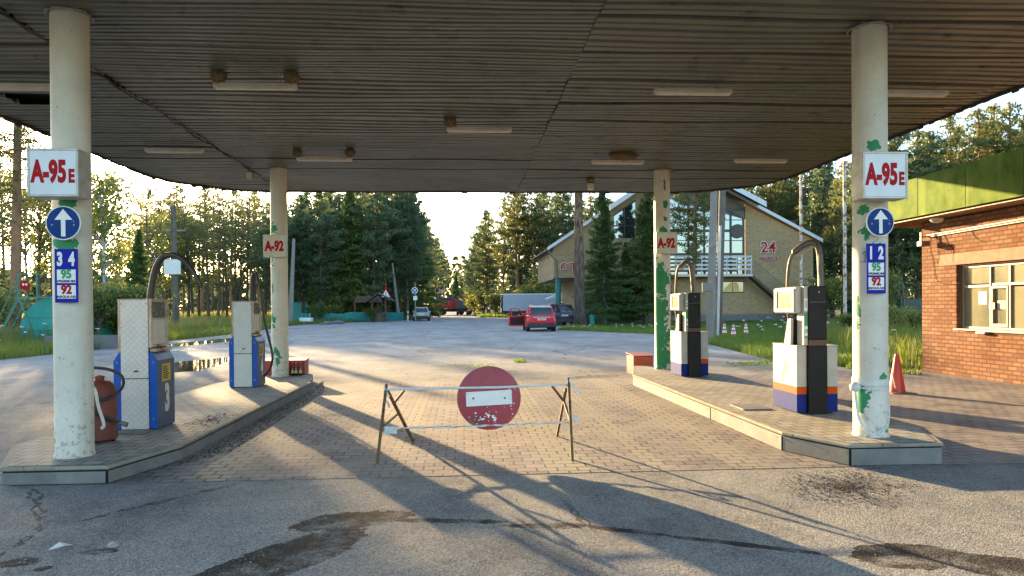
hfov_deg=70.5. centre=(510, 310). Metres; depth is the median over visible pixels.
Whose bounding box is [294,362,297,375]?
beer bottle
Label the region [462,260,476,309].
pine tree
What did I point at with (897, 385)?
traffic cone
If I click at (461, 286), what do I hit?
pine tree
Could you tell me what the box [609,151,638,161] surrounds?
bird nest
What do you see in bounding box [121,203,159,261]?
pine tree
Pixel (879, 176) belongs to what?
fuel sign
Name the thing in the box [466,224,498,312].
pine tree
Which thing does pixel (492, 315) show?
road edge grass
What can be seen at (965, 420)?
pavement
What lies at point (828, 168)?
pine tree
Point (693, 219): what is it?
pine tree
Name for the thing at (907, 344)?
tall grass
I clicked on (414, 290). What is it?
no stopping sign
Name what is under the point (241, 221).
pine tree
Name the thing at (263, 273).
pine tree
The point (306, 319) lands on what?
concrete slab
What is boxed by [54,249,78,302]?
price plate
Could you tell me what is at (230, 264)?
pine tree
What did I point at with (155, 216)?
pine tree
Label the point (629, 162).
ceiling lamp
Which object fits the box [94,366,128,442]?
fire extinguisher
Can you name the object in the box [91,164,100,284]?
pine tree
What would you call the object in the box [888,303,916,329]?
bush
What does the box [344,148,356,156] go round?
bird nest
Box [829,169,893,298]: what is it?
pine tree
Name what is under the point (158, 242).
leafy tree
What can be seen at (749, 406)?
steel plate
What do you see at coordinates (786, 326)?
white umbels
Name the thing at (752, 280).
building
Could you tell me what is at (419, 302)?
bush
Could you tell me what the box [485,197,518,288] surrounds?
pine tree
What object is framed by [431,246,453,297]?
pine tree
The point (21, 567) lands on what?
gravel
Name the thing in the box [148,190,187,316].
pine tree
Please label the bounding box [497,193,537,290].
pine tree
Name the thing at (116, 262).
pine tree
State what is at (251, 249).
pine tree
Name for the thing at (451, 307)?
dump truck
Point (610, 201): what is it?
pine tree
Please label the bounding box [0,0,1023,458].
canopy
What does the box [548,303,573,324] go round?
parked car
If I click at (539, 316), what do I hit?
parked car
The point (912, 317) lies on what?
bush
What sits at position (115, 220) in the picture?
birch tree
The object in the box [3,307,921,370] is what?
ground
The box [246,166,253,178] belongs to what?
floodlight
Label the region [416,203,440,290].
pine tree
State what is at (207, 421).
litter
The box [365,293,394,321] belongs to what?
well house
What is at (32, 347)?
verge grass
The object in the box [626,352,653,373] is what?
sand box
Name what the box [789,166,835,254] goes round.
pine tree
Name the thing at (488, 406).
no entry sign
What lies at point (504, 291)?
bush
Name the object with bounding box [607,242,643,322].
spruce tree
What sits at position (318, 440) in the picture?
litter
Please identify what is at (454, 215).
sky
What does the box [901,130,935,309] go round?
pine tree
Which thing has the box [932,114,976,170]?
pine tree
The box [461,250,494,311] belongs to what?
pine tree
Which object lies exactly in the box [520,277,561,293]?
bush
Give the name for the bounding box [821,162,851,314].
pine tree
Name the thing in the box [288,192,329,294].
pine tree
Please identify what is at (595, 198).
pine tree
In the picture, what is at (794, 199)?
pine tree
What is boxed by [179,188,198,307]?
pine tree
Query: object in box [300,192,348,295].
pine tree
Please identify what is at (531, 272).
leafy tree
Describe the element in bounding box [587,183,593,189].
floodlight
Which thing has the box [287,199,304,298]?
pine tree
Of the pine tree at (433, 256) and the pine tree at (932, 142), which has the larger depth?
the pine tree at (433, 256)
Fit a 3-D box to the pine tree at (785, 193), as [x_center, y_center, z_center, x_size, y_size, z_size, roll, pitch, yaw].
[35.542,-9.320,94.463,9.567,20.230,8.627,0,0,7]
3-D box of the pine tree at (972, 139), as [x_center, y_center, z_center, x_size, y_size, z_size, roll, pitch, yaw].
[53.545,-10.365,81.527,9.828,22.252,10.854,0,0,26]
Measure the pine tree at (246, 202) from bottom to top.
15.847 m
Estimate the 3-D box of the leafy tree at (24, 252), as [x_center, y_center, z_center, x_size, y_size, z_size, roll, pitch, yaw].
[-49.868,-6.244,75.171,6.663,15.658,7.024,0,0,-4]
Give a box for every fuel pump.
[113,252,202,429]
[229,272,273,386]
[670,259,707,376]
[773,240,837,413]
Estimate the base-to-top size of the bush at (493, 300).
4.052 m
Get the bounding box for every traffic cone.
[722,323,726,333]
[731,323,735,335]
[744,323,748,333]
[890,354,916,393]
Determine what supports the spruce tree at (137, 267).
on the ground at (890, 365)
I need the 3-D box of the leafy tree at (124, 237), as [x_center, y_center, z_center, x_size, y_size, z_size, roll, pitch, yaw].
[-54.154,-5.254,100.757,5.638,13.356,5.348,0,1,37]
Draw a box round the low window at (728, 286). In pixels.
[723,281,743,292]
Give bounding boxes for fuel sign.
[26,148,90,199]
[263,234,287,257]
[654,232,676,253]
[851,151,907,201]
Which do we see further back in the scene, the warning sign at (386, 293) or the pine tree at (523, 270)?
the pine tree at (523, 270)
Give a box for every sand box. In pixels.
[265,357,309,374]
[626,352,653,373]
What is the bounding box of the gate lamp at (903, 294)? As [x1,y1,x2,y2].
[893,282,905,309]
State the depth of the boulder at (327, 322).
67.61 m
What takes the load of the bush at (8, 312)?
on the ground at (890, 365)
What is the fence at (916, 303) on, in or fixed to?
on the ground at (890, 365)
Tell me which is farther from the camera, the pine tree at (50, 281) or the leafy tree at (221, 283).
the leafy tree at (221, 283)
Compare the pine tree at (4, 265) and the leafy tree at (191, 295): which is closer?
the pine tree at (4, 265)
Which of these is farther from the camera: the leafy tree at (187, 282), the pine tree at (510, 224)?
the pine tree at (510, 224)
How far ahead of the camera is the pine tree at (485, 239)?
137.23 m
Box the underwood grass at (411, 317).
[313,314,430,320]
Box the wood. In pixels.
[0,253,921,312]
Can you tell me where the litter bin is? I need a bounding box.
[590,314,594,324]
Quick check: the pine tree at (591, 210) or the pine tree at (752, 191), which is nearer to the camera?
the pine tree at (752, 191)
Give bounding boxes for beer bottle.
[291,362,293,375]
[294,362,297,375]
[299,362,301,375]
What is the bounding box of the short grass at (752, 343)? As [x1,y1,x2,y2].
[701,328,852,366]
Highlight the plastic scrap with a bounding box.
[49,542,70,549]
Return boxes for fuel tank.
[0,273,117,340]
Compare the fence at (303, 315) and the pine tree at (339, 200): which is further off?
the pine tree at (339, 200)
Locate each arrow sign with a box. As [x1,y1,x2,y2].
[46,206,81,239]
[866,207,893,236]
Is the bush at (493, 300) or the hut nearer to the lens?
the hut
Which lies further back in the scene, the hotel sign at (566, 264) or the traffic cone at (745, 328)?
the hotel sign at (566, 264)
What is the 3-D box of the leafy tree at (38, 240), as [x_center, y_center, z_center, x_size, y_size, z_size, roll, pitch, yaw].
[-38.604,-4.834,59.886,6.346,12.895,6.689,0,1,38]
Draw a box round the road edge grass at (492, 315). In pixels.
[474,312,518,317]
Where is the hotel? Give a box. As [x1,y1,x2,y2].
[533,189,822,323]
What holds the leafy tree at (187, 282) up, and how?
on the ground at (890, 365)
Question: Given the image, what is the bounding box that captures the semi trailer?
[500,293,555,315]
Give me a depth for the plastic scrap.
5.03 m
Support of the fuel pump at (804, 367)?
on the pump island at (829, 436)
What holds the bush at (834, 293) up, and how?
on the ground at (890, 365)
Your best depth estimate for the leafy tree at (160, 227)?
81.32 m
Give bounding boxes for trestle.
[375,384,414,463]
[551,377,573,459]
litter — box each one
[180,381,324,463]
[185,413,238,426]
[293,432,342,446]
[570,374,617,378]
[780,467,920,508]
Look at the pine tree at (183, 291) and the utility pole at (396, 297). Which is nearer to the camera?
the utility pole at (396, 297)
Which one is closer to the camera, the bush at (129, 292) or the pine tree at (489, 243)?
the bush at (129, 292)
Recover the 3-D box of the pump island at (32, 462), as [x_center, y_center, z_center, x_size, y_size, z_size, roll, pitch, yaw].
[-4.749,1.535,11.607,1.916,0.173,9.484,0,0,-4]
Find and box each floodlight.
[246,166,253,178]
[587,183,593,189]
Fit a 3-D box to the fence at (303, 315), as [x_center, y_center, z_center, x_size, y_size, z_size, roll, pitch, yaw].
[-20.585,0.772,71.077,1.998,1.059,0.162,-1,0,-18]
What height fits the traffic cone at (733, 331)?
0.705 m
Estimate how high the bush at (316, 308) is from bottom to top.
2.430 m
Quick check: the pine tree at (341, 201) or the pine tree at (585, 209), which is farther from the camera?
the pine tree at (585, 209)
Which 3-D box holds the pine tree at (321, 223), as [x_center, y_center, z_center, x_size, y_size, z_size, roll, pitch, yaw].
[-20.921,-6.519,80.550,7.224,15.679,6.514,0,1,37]
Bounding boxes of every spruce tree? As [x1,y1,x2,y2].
[121,228,156,294]
[300,272,320,318]
[314,193,384,317]
[370,270,391,320]
[384,278,405,315]
[386,194,449,316]
[450,272,460,297]
[572,193,638,323]
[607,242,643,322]
[609,193,682,323]
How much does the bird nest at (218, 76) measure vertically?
0.249 m
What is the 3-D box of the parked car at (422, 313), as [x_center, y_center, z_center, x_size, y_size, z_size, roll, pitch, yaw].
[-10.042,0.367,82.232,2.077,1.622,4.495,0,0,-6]
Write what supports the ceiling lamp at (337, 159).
hanging from the canopy
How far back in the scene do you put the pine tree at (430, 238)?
117.29 m
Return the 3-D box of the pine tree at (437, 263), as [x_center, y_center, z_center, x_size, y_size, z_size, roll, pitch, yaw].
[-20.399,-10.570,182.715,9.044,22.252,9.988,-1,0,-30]
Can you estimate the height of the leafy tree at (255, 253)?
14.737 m
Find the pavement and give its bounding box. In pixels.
[99,372,1023,483]
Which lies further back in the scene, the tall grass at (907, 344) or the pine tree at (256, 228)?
the pine tree at (256, 228)
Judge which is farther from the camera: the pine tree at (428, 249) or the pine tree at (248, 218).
the pine tree at (428, 249)
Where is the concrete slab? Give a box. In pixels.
[299,318,312,321]
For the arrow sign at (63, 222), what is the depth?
7.12 m
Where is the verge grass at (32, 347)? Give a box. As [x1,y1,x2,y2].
[0,316,409,359]
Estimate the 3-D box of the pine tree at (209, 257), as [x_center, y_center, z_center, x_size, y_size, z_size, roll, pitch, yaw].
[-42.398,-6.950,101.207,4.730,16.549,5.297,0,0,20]
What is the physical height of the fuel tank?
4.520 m
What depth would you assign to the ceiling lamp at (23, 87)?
9.16 m
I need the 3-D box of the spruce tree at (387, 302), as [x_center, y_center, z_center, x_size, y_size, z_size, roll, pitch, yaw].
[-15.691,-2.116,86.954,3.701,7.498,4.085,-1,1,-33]
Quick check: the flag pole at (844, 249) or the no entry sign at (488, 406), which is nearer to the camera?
the no entry sign at (488, 406)
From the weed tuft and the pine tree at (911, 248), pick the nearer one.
the weed tuft
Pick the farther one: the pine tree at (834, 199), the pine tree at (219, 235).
the pine tree at (219, 235)
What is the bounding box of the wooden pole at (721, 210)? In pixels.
[715,190,725,334]
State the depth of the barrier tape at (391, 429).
8.15 m
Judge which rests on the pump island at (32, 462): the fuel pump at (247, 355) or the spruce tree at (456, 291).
the fuel pump at (247, 355)
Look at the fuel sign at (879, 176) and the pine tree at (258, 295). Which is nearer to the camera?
the fuel sign at (879, 176)
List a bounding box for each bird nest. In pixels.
[208,69,228,86]
[281,70,303,91]
[292,148,302,156]
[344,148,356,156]
[443,117,457,131]
[585,178,596,185]
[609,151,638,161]
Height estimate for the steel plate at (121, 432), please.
0.015 m
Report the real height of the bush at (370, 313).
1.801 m
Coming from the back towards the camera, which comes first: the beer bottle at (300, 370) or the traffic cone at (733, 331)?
the traffic cone at (733, 331)
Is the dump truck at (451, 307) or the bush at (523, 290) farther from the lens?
the dump truck at (451, 307)
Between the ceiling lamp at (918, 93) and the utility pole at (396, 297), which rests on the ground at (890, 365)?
the utility pole at (396, 297)
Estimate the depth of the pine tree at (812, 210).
71.44 m
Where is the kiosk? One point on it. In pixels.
(968, 218)
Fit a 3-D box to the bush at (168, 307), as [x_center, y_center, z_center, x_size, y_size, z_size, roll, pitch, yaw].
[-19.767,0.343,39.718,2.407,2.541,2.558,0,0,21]
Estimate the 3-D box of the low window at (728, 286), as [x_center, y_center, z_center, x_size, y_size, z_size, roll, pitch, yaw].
[19.429,-2.061,63.339,2.000,1.000,0.039,0,0,-4]
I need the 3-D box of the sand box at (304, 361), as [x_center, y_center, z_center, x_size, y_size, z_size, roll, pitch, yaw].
[-5.001,1.239,16.137,0.960,0.356,0.450,0,0,-4]
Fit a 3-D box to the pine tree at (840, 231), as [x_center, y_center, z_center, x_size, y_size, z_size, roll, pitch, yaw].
[31.693,-6.500,61.953,7.022,15.129,7.595,0,0,30]
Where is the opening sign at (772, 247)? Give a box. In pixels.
[760,241,776,260]
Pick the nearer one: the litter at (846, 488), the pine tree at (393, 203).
the litter at (846, 488)
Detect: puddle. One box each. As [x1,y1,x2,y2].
[169,338,230,345]
[174,357,228,371]
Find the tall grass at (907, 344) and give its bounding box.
[782,315,921,370]
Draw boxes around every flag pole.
[800,174,801,285]
[843,160,846,327]
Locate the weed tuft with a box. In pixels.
[513,358,525,362]
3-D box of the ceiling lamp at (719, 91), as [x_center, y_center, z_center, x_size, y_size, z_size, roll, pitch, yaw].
[2.426,-2.971,9.634,1.040,0.212,0.118,0,0,-4]
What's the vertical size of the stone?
0.045 m
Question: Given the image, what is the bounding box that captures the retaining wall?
[43,335,120,349]
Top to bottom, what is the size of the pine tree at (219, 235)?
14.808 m
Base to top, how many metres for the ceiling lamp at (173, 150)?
0.132 m
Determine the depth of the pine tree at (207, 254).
87.55 m
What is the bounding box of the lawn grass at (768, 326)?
[557,319,828,333]
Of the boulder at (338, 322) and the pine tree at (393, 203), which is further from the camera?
the pine tree at (393, 203)
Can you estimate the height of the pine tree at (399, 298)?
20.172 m
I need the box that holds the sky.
[0,88,1023,308]
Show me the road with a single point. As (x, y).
(702, 522)
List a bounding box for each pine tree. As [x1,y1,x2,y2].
[0,117,94,334]
[0,145,29,294]
[27,211,51,296]
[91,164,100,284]
[99,234,123,282]
[109,237,125,286]
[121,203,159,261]
[122,211,152,279]
[123,187,162,259]
[128,198,163,298]
[141,184,167,298]
[147,186,167,298]
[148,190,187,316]
[150,184,196,249]
[160,190,197,316]
[161,184,202,313]
[178,190,221,316]
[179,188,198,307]
[181,187,221,312]
[185,202,218,315]
[189,191,229,316]
[195,188,230,312]
[198,192,238,316]
[204,190,245,314]
[208,189,234,310]
[214,191,248,312]
[215,191,253,300]
[225,192,263,300]
[228,192,250,289]
[232,191,260,292]
[233,208,261,289]
[238,192,267,300]
[242,192,264,300]
[242,192,269,316]
[244,201,302,304]
[250,207,292,290]
[255,193,269,310]
[267,205,301,302]
[287,194,323,312]
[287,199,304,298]
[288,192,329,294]
[288,192,348,304]
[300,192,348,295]
[313,192,340,306]
[329,193,344,298]
[334,193,394,295]
[348,193,406,296]
[361,193,419,312]
[382,193,437,315]
[386,193,428,311]
[413,202,441,287]
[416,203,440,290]
[422,227,436,291]
[426,226,447,308]
[427,230,440,291]
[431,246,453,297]
[432,236,452,297]
[458,273,466,297]
[460,271,470,297]
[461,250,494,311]
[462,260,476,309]
[466,209,507,312]
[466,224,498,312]
[476,212,502,312]
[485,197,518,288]
[491,193,540,288]
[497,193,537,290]
[509,193,560,285]
[523,193,566,286]
[533,193,559,286]
[537,193,583,291]
[542,193,597,325]
[552,197,585,237]
[572,200,587,223]
[583,195,597,221]
[586,197,599,216]
[606,197,614,204]
[670,192,725,292]
[743,185,765,200]
[746,186,790,218]
[754,178,796,217]
[765,178,798,216]
[771,169,829,236]
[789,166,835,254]
[793,162,847,317]
[796,169,842,282]
[817,160,851,313]
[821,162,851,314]
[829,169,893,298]
[837,149,921,294]
[840,130,935,298]
[888,142,912,298]
[900,128,951,295]
[900,139,938,288]
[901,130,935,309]
[911,126,972,239]
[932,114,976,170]
[934,108,1019,168]
[954,129,1005,158]
[955,102,1014,162]
[982,101,1023,154]
[991,103,1023,154]
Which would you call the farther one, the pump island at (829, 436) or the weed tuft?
the weed tuft
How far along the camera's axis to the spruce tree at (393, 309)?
96.73 m
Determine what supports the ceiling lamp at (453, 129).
hanging from the canopy
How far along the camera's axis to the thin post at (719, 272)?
34.11 m
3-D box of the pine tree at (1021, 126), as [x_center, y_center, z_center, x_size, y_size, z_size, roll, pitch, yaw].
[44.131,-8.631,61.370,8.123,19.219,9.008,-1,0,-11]
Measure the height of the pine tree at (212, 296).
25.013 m
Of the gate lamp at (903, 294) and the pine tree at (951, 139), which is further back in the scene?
the pine tree at (951, 139)
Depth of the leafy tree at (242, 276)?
107.72 m
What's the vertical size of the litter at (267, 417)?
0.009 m
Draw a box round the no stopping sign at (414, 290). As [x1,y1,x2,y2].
[412,282,417,321]
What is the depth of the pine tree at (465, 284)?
261.24 m
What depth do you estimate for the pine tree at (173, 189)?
142.17 m
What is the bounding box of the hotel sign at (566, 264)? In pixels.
[560,263,600,271]
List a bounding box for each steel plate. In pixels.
[118,430,152,434]
[730,404,771,409]
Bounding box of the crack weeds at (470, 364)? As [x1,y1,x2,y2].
[434,362,492,366]
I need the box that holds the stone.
[107,541,119,547]
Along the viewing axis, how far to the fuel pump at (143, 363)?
8.89 m
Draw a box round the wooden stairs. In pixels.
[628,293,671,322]
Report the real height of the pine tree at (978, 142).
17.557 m
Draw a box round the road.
[0,312,1023,575]
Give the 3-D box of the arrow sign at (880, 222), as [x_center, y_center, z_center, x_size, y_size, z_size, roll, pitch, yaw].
[3.904,-0.936,7.677,0.306,0.306,0.063,0,0,-4]
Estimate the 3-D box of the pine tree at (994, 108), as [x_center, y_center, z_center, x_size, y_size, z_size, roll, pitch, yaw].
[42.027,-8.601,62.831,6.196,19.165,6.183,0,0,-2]
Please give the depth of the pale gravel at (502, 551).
5.26 m
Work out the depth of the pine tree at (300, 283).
81.76 m
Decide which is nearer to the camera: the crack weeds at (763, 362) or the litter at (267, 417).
the litter at (267, 417)
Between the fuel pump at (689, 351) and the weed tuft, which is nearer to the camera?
the fuel pump at (689, 351)
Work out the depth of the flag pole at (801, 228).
43.10 m
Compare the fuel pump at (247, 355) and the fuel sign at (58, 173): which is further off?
the fuel pump at (247, 355)
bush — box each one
[0,278,28,323]
[0,293,31,331]
[93,275,125,334]
[98,272,164,330]
[102,311,117,334]
[168,294,176,322]
[307,301,327,319]
[327,303,343,313]
[362,307,379,319]
[404,286,429,312]
[462,286,489,315]
[467,288,500,313]
[484,290,506,313]
[497,287,513,310]
[507,284,543,293]
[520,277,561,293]
[803,269,851,319]
[833,312,851,330]
[850,265,907,311]
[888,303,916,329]
[894,305,921,334]
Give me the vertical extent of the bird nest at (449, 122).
0.240 m
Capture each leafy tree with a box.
[0,167,32,288]
[0,185,51,300]
[1,177,51,309]
[22,180,116,275]
[47,204,119,287]
[106,231,132,287]
[109,240,132,287]
[122,206,179,290]
[127,204,184,298]
[154,209,207,294]
[155,201,214,316]
[180,209,213,313]
[195,217,239,313]
[222,216,260,300]
[237,222,267,293]
[529,264,540,289]
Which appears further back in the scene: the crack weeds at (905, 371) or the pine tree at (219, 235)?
the pine tree at (219, 235)
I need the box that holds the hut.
[293,299,316,317]
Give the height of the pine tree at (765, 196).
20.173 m
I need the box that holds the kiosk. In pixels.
[888,147,1023,384]
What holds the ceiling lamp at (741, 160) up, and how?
hanging from the canopy
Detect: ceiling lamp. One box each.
[0,74,49,90]
[144,145,203,152]
[212,73,297,90]
[296,150,352,161]
[447,119,511,132]
[591,153,643,164]
[653,79,732,95]
[734,152,786,162]
[888,81,948,96]
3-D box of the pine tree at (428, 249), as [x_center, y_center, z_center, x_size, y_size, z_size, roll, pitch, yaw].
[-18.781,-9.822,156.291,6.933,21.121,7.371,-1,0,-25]
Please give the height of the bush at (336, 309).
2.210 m
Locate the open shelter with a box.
[353,296,381,312]
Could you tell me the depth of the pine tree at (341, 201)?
109.81 m
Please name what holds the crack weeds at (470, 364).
on the road
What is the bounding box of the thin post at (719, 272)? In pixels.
[717,226,721,334]
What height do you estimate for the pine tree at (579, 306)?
18.101 m
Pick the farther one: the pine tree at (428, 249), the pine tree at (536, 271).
the pine tree at (428, 249)
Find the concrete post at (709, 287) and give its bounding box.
[702,191,717,338]
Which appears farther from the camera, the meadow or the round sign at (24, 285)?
the meadow
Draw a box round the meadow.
[22,310,300,321]
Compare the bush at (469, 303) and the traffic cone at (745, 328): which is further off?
the bush at (469, 303)
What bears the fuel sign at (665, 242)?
attached to the canopy
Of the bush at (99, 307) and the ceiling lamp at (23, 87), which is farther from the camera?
the bush at (99, 307)
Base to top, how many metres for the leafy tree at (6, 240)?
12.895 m
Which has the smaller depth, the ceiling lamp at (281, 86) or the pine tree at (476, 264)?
the ceiling lamp at (281, 86)
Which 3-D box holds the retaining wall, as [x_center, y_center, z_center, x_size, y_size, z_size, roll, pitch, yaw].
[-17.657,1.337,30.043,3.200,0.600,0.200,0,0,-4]
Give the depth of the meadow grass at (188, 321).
51.00 m
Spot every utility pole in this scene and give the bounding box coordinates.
[163,206,185,323]
[288,238,294,321]
[391,263,399,311]
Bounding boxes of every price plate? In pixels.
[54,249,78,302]
[866,243,885,293]
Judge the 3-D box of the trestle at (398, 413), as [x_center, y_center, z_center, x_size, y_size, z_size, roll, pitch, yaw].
[-1.346,1.234,8.338,0.121,0.806,1.276,0,0,11]
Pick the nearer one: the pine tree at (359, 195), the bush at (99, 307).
the bush at (99, 307)
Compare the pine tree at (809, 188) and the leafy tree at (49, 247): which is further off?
the pine tree at (809, 188)
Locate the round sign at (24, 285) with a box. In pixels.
[20,280,29,290]
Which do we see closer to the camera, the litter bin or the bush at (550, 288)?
the litter bin
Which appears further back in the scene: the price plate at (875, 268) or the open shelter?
the open shelter
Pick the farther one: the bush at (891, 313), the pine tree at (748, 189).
the pine tree at (748, 189)
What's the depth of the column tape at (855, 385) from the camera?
7.81 m
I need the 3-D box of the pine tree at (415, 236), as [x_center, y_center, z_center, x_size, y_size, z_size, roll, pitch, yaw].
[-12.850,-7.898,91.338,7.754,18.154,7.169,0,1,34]
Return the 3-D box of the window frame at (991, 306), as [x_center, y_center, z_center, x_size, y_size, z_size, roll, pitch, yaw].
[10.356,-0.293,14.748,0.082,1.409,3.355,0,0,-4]
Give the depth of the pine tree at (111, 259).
83.03 m
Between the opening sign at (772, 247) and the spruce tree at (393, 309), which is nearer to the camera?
the opening sign at (772, 247)
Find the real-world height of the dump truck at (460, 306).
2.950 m
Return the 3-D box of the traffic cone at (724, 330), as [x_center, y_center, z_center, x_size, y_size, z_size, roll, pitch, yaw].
[10.768,0.953,36.456,0.380,0.705,0.380,0,0,-4]
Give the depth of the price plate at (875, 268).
7.70 m
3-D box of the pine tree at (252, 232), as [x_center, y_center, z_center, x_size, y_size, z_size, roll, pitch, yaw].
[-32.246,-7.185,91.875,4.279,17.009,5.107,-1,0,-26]
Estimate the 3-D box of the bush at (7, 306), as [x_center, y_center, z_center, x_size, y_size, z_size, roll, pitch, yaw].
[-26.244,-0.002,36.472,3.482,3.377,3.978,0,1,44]
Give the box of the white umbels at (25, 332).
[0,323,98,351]
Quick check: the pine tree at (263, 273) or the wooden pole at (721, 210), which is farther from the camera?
the pine tree at (263, 273)
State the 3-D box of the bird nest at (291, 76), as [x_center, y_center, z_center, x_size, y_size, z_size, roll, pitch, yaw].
[-2.790,-2.930,9.242,0.203,0.252,0.237,0,0,30]
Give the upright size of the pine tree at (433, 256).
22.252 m
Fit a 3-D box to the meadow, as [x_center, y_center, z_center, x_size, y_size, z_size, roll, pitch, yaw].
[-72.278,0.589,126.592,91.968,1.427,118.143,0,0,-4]
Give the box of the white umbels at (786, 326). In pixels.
[736,316,895,342]
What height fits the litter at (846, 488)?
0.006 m
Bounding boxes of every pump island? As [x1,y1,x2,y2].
[0,374,312,484]
[632,366,942,465]
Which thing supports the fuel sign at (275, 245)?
attached to the canopy
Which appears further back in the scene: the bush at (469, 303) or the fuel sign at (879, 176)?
the bush at (469, 303)
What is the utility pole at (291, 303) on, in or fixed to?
on the ground at (890, 365)
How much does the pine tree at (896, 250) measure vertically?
17.146 m
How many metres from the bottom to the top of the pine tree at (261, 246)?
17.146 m
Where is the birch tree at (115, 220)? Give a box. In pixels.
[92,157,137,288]
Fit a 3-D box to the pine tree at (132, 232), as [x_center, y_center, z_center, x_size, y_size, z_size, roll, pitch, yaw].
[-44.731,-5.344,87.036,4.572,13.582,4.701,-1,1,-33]
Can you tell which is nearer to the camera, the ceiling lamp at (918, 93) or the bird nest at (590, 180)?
the ceiling lamp at (918, 93)
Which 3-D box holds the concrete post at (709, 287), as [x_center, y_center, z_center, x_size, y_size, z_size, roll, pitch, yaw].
[8.851,-2.877,32.152,0.850,8.611,0.480,0,0,-4]
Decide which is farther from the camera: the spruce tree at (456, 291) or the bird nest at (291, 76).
the spruce tree at (456, 291)
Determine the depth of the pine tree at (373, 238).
82.57 m
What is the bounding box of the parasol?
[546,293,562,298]
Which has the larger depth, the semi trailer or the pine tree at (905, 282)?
the semi trailer
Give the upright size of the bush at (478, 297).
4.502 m
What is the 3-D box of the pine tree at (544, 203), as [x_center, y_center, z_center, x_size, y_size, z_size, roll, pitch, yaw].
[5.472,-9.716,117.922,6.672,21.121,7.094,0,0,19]
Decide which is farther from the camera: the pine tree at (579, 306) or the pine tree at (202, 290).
the pine tree at (202, 290)
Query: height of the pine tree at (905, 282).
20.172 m
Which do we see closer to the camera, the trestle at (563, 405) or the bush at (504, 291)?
the trestle at (563, 405)
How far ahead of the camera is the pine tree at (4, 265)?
66.88 m
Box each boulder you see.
[324,321,332,324]
[333,320,343,323]
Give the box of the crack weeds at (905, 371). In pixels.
[845,361,921,374]
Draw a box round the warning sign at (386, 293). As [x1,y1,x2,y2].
[381,283,390,299]
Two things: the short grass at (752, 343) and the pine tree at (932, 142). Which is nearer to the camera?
the short grass at (752, 343)
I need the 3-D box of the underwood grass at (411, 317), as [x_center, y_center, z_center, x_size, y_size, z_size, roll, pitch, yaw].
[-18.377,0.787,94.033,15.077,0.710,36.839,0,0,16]
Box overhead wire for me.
[128,223,262,237]
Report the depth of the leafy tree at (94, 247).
75.81 m
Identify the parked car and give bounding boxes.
[413,307,430,320]
[508,304,555,330]
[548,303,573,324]
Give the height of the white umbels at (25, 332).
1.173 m
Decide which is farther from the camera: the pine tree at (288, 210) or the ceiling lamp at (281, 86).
the pine tree at (288, 210)
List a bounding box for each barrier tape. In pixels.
[383,379,578,407]
[383,400,579,435]
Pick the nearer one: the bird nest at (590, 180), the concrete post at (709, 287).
the bird nest at (590, 180)
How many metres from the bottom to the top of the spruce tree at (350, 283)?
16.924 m
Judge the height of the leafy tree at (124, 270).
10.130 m
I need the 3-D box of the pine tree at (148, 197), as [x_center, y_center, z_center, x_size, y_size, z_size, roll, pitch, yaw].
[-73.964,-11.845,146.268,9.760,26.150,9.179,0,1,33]
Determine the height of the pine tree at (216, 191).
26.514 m
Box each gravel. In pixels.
[1,489,266,575]
[16,475,986,575]
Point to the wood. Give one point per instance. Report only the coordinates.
(32, 290)
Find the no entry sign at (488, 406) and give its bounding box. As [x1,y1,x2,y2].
[457,366,520,429]
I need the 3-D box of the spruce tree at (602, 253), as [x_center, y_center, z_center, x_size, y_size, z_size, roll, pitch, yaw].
[7.566,-4.355,58.031,5.518,11.252,6.049,-1,0,-27]
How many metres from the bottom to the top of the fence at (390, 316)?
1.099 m
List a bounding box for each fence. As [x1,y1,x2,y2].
[293,313,310,319]
[315,312,402,321]
[847,296,921,316]
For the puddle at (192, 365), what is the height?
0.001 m
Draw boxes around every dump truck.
[431,298,473,314]
[456,299,468,314]
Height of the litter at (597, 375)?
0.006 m
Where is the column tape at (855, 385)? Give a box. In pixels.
[849,376,889,435]
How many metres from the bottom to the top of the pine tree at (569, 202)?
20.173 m
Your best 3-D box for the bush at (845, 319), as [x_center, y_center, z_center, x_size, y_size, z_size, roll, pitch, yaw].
[16.497,0.643,35.077,1.507,1.463,1.721,-1,1,-44]
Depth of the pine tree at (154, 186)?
135.44 m
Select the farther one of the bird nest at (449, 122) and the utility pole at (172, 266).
the utility pole at (172, 266)
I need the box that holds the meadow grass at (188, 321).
[0,313,296,343]
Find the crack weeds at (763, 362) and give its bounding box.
[726,358,772,365]
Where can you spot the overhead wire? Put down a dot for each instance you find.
(213, 231)
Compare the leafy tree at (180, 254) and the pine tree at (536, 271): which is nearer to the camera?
the leafy tree at (180, 254)
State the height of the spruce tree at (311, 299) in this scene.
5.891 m
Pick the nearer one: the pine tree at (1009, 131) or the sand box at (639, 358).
the sand box at (639, 358)
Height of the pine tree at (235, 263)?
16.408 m
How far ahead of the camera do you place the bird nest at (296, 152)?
13.69 m
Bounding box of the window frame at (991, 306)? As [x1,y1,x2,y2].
[962,261,1023,330]
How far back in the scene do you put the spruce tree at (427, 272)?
104.05 m
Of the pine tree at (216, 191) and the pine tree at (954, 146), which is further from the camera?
the pine tree at (216, 191)
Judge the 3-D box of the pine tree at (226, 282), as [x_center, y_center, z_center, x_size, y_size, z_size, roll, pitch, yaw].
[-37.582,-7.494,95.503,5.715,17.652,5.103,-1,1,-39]
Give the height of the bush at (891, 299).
4.640 m
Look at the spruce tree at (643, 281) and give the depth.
58.77 m
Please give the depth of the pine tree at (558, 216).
111.33 m

